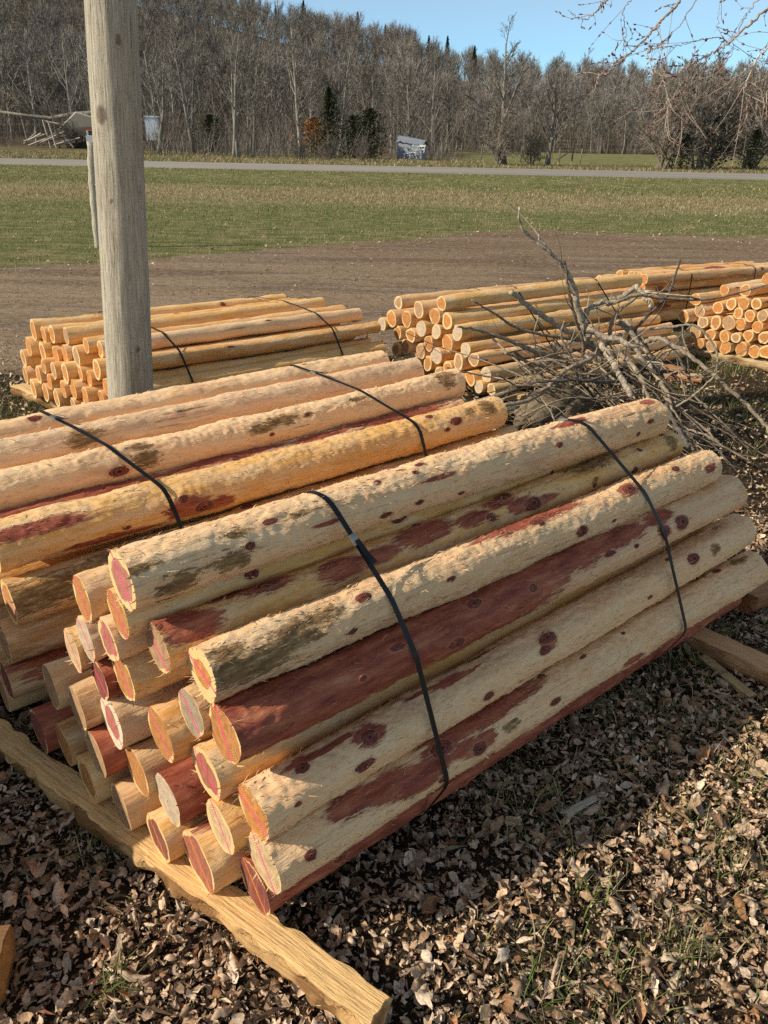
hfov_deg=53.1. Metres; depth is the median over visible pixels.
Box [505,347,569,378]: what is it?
dead stick
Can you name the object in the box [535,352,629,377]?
dead stick
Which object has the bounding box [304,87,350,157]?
cedar tree
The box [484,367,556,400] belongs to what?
dead stick
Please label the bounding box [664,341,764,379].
dead branch
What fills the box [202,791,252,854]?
cedar log
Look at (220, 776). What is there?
cedar log
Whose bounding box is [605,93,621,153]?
bare tree
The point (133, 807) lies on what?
cedar log
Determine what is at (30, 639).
cedar log
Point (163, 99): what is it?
bare tree
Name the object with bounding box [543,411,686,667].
bundle strap
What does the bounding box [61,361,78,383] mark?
cedar log
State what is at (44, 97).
bare tree
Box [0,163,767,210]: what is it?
dry grass
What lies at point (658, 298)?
dead branch
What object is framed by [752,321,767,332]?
cedar log
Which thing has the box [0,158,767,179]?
road
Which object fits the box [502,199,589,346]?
dead branch
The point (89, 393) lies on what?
cedar log
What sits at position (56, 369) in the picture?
cedar log
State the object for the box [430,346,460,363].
cedar log
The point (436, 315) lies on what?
cedar log
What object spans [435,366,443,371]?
cedar log
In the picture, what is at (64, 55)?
bare tree
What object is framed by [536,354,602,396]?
dead stick
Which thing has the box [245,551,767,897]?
cedar log
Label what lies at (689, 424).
leaf litter
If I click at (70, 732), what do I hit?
cedar log
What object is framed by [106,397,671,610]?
cedar log
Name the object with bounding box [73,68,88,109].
bare tree
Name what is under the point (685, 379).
dead stick
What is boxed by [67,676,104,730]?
cedar log
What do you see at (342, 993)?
skid timber
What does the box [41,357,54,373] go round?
cedar log
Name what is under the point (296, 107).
bare tree
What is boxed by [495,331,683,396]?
dead branch
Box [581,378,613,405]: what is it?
dead stick
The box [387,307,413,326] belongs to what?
cedar log
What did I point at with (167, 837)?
cedar log
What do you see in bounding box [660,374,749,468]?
dead branch
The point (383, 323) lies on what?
cedar log
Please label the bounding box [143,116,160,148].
white trailer
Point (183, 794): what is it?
cedar log
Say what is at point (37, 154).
dry grass
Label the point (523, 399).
dead stick
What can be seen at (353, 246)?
scattered leaf
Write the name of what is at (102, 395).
cedar log
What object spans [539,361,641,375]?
dead stick
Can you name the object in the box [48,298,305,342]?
cedar log
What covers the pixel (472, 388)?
skid timber
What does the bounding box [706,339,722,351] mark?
cedar log
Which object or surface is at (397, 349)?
cedar log
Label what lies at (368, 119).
cedar tree
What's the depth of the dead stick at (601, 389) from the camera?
4.78 m
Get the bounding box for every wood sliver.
[560,795,600,817]
[698,654,757,697]
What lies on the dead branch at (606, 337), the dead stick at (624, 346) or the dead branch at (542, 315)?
the dead stick at (624, 346)
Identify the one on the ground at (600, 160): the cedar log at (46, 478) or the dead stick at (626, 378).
the dead stick at (626, 378)
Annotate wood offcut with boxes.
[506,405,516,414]
[664,372,701,383]
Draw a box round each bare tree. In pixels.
[4,82,31,143]
[16,60,43,145]
[33,77,60,147]
[43,24,84,111]
[69,30,89,96]
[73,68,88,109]
[80,79,90,110]
[139,29,174,146]
[140,75,166,150]
[147,37,170,154]
[155,24,206,153]
[158,63,179,146]
[165,43,208,150]
[178,81,199,145]
[203,77,217,144]
[214,26,259,157]
[233,76,270,152]
[243,38,263,156]
[281,21,322,154]
[294,66,336,151]
[324,39,362,156]
[330,85,346,131]
[362,71,382,151]
[381,85,401,153]
[389,70,427,136]
[402,48,456,153]
[427,58,475,153]
[450,106,469,149]
[460,13,533,164]
[472,96,481,151]
[512,102,525,148]
[520,112,528,151]
[521,50,584,164]
[574,49,593,81]
[575,102,587,152]
[579,72,623,153]
[585,99,595,153]
[595,108,607,152]
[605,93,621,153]
[612,109,620,152]
[621,94,637,153]
[623,108,632,149]
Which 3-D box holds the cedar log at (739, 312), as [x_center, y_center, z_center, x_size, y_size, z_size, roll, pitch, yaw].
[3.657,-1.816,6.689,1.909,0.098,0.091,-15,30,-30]
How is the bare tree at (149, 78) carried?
on the ground at (600, 160)
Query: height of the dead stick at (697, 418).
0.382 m
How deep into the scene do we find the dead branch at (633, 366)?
4.51 m
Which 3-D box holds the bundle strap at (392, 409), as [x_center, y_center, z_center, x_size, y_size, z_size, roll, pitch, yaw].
[-0.247,-0.218,3.186,1.028,0.744,0.018,18,30,30]
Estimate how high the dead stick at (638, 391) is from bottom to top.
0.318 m
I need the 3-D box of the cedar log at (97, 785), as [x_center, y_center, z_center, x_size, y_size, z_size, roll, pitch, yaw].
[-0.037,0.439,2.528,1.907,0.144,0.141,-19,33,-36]
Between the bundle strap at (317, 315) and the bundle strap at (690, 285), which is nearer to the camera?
the bundle strap at (317, 315)
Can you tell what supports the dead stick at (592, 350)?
on the dead stick at (642, 366)
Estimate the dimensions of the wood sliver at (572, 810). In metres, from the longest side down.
0.149 x 0.060 x 0.019 m
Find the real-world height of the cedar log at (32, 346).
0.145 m
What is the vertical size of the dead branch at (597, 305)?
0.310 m
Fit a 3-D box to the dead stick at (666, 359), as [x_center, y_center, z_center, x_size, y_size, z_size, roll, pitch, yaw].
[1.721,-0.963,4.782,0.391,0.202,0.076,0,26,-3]
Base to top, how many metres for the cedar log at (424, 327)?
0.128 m
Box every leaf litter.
[0,342,767,515]
[0,514,767,1023]
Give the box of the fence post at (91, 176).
[87,141,98,247]
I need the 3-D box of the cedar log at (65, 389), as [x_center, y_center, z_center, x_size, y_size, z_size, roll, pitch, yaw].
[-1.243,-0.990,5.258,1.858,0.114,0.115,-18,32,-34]
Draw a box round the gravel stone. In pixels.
[1,230,767,382]
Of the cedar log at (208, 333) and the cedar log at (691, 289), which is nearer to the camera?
the cedar log at (208, 333)
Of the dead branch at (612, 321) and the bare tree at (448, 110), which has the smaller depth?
the dead branch at (612, 321)
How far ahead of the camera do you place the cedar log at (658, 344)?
5.38 m
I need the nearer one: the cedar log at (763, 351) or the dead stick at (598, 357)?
the dead stick at (598, 357)
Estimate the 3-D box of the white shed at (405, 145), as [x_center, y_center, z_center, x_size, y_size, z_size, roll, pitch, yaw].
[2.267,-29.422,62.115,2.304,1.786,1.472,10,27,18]
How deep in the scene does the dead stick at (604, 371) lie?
4.57 m
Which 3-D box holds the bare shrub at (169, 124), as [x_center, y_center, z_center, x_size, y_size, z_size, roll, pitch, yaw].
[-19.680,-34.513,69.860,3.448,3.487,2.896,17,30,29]
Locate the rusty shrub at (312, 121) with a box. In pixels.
[289,117,337,154]
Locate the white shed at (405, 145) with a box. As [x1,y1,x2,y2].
[396,135,427,159]
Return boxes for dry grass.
[0,150,767,173]
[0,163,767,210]
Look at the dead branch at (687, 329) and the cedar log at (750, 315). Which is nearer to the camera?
the dead branch at (687, 329)
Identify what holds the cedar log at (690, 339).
on the skid timber
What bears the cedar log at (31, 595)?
on the cedar log at (30, 639)
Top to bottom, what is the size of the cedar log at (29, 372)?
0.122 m
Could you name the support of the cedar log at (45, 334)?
on the cedar log at (45, 350)
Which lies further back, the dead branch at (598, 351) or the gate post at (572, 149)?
the gate post at (572, 149)
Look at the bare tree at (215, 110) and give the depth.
82.51 m
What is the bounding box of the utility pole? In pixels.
[84,0,153,398]
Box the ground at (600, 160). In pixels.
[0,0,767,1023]
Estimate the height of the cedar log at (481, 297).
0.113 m
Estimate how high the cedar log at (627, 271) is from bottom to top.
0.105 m
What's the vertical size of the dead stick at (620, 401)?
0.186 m
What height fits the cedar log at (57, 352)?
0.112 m
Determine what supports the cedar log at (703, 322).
on the cedar log at (696, 333)
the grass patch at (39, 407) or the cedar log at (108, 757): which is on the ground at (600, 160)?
the grass patch at (39, 407)
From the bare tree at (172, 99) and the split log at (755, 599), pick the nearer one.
the split log at (755, 599)
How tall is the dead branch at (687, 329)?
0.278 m
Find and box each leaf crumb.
[0,335,767,515]
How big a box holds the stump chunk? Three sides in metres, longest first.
0.700 x 0.377 x 0.351 m
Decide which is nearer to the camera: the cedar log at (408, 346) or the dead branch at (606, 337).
the dead branch at (606, 337)
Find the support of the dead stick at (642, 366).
on the dead stick at (626, 378)
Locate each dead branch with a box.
[457,323,587,370]
[471,299,593,344]
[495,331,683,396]
[497,360,584,412]
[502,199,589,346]
[504,310,622,406]
[508,290,603,354]
[516,350,573,374]
[522,396,570,429]
[560,320,615,402]
[561,260,585,357]
[582,284,635,338]
[586,327,670,385]
[594,297,636,343]
[598,330,633,397]
[614,277,767,303]
[616,319,697,450]
[619,353,659,397]
[624,306,718,441]
[625,259,681,350]
[625,325,696,396]
[630,336,767,448]
[635,284,696,307]
[647,361,719,408]
[649,323,718,373]
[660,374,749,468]
[663,403,742,477]
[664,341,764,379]
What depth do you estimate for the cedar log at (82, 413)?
2.78 m
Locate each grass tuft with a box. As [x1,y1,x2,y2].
[456,608,767,1023]
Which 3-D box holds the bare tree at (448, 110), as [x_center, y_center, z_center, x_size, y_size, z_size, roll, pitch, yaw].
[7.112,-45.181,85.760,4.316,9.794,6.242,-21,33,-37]
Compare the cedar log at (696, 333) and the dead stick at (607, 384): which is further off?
the cedar log at (696, 333)
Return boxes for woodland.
[0,0,767,153]
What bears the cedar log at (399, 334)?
on the cedar log at (397, 349)
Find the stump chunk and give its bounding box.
[513,381,601,429]
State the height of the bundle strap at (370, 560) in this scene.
0.848 m
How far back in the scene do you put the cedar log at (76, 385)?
4.66 m
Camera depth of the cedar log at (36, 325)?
5.28 m
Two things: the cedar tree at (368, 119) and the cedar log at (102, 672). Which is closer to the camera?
the cedar log at (102, 672)
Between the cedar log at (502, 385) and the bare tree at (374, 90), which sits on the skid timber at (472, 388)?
the cedar log at (502, 385)
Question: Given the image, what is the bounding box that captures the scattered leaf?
[0,202,766,395]
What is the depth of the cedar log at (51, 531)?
2.41 m
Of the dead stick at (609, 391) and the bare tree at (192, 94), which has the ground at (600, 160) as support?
the bare tree at (192, 94)
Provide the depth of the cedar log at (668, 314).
7.47 m
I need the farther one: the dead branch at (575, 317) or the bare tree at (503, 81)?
the bare tree at (503, 81)
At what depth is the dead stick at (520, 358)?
4.64 m
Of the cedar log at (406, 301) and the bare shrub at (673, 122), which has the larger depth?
the bare shrub at (673, 122)
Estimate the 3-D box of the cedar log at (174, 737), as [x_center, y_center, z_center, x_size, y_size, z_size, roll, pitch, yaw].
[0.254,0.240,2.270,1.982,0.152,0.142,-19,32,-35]
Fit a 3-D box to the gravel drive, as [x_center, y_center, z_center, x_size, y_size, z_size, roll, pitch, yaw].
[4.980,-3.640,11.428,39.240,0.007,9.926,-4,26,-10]
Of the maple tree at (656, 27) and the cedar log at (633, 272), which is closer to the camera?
the maple tree at (656, 27)
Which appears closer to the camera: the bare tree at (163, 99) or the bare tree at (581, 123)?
the bare tree at (163, 99)
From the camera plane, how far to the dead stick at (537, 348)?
4.82 m
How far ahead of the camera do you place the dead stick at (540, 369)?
4.86 m
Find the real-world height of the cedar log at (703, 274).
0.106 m
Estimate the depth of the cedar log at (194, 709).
1.61 m
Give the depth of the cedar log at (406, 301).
5.66 m
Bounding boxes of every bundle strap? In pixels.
[33,410,183,528]
[98,311,193,383]
[247,296,343,355]
[285,365,427,456]
[295,490,448,818]
[468,287,565,377]
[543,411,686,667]
[546,278,640,365]
[658,266,692,309]
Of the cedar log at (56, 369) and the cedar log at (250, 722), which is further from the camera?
the cedar log at (56, 369)
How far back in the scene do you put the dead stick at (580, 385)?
4.50 m
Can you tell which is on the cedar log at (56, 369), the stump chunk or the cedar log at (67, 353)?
the cedar log at (67, 353)
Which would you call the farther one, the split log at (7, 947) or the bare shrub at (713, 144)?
the bare shrub at (713, 144)
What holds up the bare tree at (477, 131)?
on the ground at (600, 160)
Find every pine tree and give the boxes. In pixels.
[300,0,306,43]
[423,35,430,67]
[439,36,449,67]
[466,46,478,81]
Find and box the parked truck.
[85,128,92,142]
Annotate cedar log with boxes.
[0,350,389,438]
[0,357,423,468]
[0,368,466,509]
[0,396,507,573]
[0,398,464,517]
[0,426,518,624]
[0,438,466,605]
[0,605,9,619]
[0,605,81,663]
[0,644,6,660]
[0,646,68,698]
[0,672,48,711]
[20,349,41,365]
[23,364,40,383]
[25,336,42,355]
[30,294,286,340]
[30,378,43,398]
[30,701,73,752]
[36,365,46,383]
[39,341,65,358]
[40,298,296,342]
[40,656,91,709]
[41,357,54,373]
[42,382,54,401]
[47,373,63,389]
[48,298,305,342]
[50,361,64,379]
[52,345,63,360]
[53,387,70,406]
[55,715,90,765]
[60,380,72,397]
[61,343,82,361]
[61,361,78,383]
[63,297,324,344]
[63,625,91,675]
[65,562,113,623]
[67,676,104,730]
[70,378,89,399]
[70,397,83,405]
[72,323,339,366]
[76,615,107,662]
[77,751,130,803]
[78,364,92,381]
[81,385,103,402]
[83,305,345,353]
[85,722,147,777]
[86,351,286,385]
[89,656,122,701]
[93,324,354,379]
[97,308,362,357]
[97,614,148,661]
[98,389,107,400]
[99,677,194,749]
[103,337,370,395]
[103,452,604,638]
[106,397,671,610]
[111,648,191,700]
[111,774,161,831]
[125,735,191,800]
[142,430,684,677]
[142,695,212,762]
[146,807,207,862]
[152,321,380,368]
[153,340,385,390]
[153,757,211,826]
[173,646,344,740]
[181,448,721,706]
[183,818,249,894]
[190,525,706,801]
[201,475,747,763]
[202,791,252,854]
[231,514,755,843]
[239,598,741,914]
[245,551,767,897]
[378,317,394,329]
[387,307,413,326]
[392,341,409,355]
[394,277,589,308]
[394,325,415,339]
[401,339,423,353]
[402,310,429,327]
[406,327,425,341]
[409,352,423,365]
[414,290,601,317]
[416,319,434,336]
[416,343,431,358]
[424,335,442,351]
[424,355,443,370]
[429,288,629,323]
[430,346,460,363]
[432,324,452,338]
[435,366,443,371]
[437,274,642,310]
[442,289,646,328]
[442,312,648,351]
[443,341,632,370]
[453,298,653,340]
[454,338,645,369]
[461,314,660,356]
[461,369,479,385]
[465,369,482,385]
[468,322,672,366]
[475,348,669,392]
[481,335,678,381]
[487,347,687,394]
[596,274,615,277]
[616,261,754,275]
[628,268,684,273]
[638,262,767,275]
[640,275,762,291]
[642,265,767,284]
[647,286,720,293]
[648,287,719,302]
[651,307,694,320]
[653,300,695,310]
[678,308,698,322]
[685,335,694,347]
[690,291,741,304]
[690,326,711,338]
[694,337,708,348]
[695,302,733,317]
[698,312,733,327]
[705,328,724,339]
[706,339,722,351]
[710,314,733,329]
[713,299,733,313]
[720,279,761,295]
[720,329,749,342]
[720,341,738,353]
[722,315,737,329]
[726,296,743,309]
[731,331,744,342]
[733,307,765,318]
[736,318,753,329]
[736,340,767,355]
[738,293,767,309]
[740,283,767,296]
[743,329,759,341]
[745,308,767,321]
[748,344,767,357]
[751,297,767,309]
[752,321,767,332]
[757,309,767,321]
[758,331,767,343]
[759,345,767,357]
[762,273,767,284]
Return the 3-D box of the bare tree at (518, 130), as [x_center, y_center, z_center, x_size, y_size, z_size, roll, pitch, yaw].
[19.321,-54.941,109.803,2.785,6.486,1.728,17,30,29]
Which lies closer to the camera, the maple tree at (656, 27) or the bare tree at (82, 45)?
the maple tree at (656, 27)
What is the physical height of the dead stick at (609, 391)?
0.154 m
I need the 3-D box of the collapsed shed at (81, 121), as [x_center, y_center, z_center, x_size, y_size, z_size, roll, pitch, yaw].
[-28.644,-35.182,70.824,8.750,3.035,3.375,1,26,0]
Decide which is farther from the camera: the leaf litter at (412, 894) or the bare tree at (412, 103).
the bare tree at (412, 103)
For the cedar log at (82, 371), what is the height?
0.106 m
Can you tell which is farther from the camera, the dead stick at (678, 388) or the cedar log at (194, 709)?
the dead stick at (678, 388)
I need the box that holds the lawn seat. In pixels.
[403,144,425,158]
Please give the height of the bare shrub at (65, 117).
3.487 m
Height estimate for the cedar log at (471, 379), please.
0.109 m
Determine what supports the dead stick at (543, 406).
on the dead stick at (604, 402)
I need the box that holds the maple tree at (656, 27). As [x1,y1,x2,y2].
[555,0,767,172]
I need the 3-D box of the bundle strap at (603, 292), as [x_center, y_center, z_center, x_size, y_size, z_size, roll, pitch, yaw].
[1.609,-1.565,6.185,0.014,0.620,1.143,-21,33,-37]
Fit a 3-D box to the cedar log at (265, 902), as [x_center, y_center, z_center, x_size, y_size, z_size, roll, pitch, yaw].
[0.496,0.565,2.293,2.060,0.143,0.147,-19,32,-35]
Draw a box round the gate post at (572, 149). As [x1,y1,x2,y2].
[557,142,574,160]
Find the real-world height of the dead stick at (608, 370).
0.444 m
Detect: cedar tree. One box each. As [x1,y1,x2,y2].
[179,114,229,152]
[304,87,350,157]
[333,115,384,157]
[335,108,398,158]
[660,133,715,169]
[685,115,742,168]
[724,127,767,169]
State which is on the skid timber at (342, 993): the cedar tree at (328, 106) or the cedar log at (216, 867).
the cedar log at (216, 867)
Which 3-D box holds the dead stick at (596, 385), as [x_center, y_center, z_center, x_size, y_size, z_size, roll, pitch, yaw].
[1.383,-0.660,4.597,1.061,0.489,0.150,24,34,38]
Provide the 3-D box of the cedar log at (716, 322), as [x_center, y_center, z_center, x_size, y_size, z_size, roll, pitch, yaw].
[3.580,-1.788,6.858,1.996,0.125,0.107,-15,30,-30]
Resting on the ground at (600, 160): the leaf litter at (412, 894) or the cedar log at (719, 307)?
the leaf litter at (412, 894)
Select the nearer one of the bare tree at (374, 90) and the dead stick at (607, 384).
the dead stick at (607, 384)
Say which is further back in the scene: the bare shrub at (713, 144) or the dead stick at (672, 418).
the bare shrub at (713, 144)
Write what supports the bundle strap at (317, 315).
attached to the cedar log at (208, 333)
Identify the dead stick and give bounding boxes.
[402,331,552,391]
[447,367,541,389]
[461,350,595,397]
[465,359,613,402]
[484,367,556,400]
[492,318,615,395]
[492,338,591,396]
[501,392,624,404]
[503,338,564,354]
[504,351,599,389]
[504,393,657,400]
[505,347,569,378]
[506,406,545,424]
[507,342,603,407]
[507,361,591,408]
[514,351,597,410]
[518,365,562,377]
[520,335,535,405]
[522,388,659,416]
[529,390,592,410]
[531,338,641,350]
[534,317,609,407]
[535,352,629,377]
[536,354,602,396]
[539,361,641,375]
[546,357,578,367]
[547,379,617,405]
[551,344,689,453]
[552,348,684,454]
[554,342,709,448]
[554,359,707,449]
[563,382,589,394]
[571,354,661,377]
[572,348,744,447]
[578,342,684,373]
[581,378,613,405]
[583,364,604,407]
[584,365,612,406]
[584,370,716,433]
[585,300,669,368]
[585,354,702,450]
[585,395,654,412]
[586,365,713,412]
[588,374,638,388]
[589,363,685,378]
[589,379,636,397]
[596,356,701,451]
[596,358,767,458]
[599,393,649,407]
[604,361,639,391]
[608,343,682,401]
[610,360,736,389]
[611,344,753,451]
[616,388,737,395]
[618,348,755,456]
[623,371,730,449]
[627,373,754,451]
[639,343,695,369]
[644,357,767,457]
[664,366,753,429]
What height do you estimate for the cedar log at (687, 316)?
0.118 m
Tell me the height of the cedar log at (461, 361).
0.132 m
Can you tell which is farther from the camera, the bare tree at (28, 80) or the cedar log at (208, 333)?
the bare tree at (28, 80)
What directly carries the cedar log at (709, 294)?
on the cedar log at (707, 310)
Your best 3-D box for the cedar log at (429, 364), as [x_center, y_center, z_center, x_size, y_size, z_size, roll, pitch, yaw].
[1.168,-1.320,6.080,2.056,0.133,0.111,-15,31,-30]
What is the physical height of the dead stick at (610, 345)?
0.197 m
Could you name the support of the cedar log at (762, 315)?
on the cedar log at (758, 327)
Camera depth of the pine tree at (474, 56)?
199.49 m
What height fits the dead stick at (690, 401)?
0.499 m
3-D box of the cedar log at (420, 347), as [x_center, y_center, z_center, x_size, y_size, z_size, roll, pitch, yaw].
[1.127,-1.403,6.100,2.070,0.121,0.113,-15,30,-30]
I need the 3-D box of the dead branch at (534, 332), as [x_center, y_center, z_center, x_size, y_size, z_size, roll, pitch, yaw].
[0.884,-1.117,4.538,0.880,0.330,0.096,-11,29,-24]
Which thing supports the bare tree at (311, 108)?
on the ground at (600, 160)
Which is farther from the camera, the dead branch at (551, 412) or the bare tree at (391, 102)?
the bare tree at (391, 102)
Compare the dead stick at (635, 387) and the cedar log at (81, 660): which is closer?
the cedar log at (81, 660)
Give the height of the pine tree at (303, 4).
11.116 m
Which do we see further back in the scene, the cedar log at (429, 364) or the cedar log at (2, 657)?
the cedar log at (429, 364)
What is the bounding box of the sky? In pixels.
[137,0,767,91]
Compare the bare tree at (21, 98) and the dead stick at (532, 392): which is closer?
the dead stick at (532, 392)
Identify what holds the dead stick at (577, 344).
on the dead stick at (601, 389)
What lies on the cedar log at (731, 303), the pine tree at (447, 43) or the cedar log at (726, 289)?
the cedar log at (726, 289)
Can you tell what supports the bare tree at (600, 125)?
on the ground at (600, 160)
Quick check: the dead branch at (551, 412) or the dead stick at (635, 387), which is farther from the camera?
the dead stick at (635, 387)
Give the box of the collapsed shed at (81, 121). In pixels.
[23,112,91,147]
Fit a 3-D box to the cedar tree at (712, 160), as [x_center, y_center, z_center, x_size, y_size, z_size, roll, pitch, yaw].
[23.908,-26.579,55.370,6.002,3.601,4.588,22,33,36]
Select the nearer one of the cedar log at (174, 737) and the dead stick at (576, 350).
the cedar log at (174, 737)
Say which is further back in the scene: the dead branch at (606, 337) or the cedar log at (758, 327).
the cedar log at (758, 327)
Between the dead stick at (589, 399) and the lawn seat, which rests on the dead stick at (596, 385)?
the dead stick at (589, 399)
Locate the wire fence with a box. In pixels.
[182,137,582,163]
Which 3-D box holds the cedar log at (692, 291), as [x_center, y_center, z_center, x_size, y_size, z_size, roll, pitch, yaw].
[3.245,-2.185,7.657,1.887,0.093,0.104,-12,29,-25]
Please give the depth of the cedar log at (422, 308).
5.46 m
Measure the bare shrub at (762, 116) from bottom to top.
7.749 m
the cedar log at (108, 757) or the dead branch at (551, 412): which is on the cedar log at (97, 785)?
the cedar log at (108, 757)
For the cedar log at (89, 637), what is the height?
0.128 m
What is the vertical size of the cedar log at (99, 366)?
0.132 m
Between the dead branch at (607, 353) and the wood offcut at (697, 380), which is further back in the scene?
the wood offcut at (697, 380)
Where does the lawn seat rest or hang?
on the ground at (600, 160)
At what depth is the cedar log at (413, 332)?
5.58 m
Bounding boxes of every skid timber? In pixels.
[0,717,392,1023]
[10,383,57,407]
[394,357,528,401]
[638,362,692,372]
[677,627,767,687]
[678,341,767,371]
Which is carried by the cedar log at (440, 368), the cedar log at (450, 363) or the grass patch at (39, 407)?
the cedar log at (450, 363)
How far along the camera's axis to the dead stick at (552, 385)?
4.65 m
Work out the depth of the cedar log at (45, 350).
4.85 m
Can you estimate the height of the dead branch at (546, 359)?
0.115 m
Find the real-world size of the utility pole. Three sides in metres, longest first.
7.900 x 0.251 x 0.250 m
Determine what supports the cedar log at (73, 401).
on the skid timber at (22, 390)
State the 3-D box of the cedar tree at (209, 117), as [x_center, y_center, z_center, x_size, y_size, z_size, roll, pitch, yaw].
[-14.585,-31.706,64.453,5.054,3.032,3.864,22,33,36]
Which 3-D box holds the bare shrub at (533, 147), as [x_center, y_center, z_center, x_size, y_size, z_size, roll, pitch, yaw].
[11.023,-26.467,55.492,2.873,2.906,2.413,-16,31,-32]
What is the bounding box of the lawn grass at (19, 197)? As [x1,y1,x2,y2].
[0,164,767,277]
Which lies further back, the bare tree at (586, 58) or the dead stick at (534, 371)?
the bare tree at (586, 58)
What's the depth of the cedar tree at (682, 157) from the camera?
52.64 m
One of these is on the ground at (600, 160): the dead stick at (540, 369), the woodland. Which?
the woodland
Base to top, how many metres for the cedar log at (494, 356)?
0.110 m
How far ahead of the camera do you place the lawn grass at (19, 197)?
21.37 m
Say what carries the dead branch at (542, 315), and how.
on the dead stick at (592, 350)
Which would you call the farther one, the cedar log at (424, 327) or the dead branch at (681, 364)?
the cedar log at (424, 327)
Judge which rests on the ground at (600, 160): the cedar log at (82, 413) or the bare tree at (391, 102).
the bare tree at (391, 102)
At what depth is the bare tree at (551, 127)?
56.29 m
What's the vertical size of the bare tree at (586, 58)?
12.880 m
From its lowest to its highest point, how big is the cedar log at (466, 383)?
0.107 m
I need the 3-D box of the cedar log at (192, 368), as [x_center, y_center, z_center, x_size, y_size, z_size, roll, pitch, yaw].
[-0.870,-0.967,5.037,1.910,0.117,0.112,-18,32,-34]
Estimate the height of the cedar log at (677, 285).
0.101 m
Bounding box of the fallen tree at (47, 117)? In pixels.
[0,76,90,119]
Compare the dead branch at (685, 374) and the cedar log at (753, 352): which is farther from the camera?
the cedar log at (753, 352)
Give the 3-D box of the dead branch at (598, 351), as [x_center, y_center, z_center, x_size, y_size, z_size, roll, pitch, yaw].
[1.024,-0.944,4.583,0.923,0.501,0.305,-19,32,-35]
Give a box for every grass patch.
[0,362,48,419]
[626,352,767,502]
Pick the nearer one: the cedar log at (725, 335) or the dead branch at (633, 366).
the dead branch at (633, 366)
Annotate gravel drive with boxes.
[0,230,767,374]
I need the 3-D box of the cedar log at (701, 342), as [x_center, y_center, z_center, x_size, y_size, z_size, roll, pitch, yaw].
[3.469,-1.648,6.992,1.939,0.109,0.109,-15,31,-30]
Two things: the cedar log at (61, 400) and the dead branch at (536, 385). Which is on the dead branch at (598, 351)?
the dead branch at (536, 385)
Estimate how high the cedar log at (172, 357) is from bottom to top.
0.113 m
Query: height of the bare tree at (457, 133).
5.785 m
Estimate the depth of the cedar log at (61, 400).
4.80 m
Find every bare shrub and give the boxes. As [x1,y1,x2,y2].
[53,109,86,147]
[154,111,185,150]
[287,136,308,159]
[318,133,343,160]
[351,134,373,161]
[479,98,530,164]
[515,124,557,164]
[631,53,726,168]
[653,50,767,168]
[715,53,767,169]
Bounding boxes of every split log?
[0,924,15,1005]
[737,580,767,612]
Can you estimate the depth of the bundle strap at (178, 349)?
4.65 m
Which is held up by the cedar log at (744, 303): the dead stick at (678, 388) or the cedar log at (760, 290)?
the cedar log at (760, 290)
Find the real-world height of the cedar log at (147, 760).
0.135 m
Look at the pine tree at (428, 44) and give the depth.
216.91 m
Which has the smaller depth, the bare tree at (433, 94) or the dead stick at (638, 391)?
the dead stick at (638, 391)
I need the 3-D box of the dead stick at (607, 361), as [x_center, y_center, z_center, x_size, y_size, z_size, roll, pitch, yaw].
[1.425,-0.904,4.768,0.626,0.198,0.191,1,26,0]
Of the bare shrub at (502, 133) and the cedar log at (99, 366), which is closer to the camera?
the cedar log at (99, 366)
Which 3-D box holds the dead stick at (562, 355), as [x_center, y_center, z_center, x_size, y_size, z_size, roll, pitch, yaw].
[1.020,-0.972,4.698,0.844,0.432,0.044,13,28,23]
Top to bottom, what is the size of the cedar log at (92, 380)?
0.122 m
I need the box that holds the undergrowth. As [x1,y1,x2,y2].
[0,53,767,163]
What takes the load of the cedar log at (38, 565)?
on the cedar log at (4, 613)
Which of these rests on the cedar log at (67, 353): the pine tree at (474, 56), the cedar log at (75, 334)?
the cedar log at (75, 334)
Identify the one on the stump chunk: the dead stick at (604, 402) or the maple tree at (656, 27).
the dead stick at (604, 402)
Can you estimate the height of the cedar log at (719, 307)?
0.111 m
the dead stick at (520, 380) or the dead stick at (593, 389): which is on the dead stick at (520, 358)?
the dead stick at (520, 380)
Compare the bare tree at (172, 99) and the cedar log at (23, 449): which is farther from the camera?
the bare tree at (172, 99)
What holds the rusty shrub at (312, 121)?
on the ground at (600, 160)
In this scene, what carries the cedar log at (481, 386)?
on the skid timber at (673, 367)
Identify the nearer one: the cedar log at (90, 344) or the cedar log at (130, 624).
the cedar log at (130, 624)
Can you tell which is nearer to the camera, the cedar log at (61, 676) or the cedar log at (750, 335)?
the cedar log at (61, 676)
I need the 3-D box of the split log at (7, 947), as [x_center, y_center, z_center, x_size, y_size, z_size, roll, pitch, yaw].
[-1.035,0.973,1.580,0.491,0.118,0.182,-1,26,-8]
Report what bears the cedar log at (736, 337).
on the cedar log at (741, 346)
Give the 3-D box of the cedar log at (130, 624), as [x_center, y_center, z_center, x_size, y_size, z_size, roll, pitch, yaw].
[0.181,-0.037,2.142,1.927,0.124,0.125,-19,32,-35]

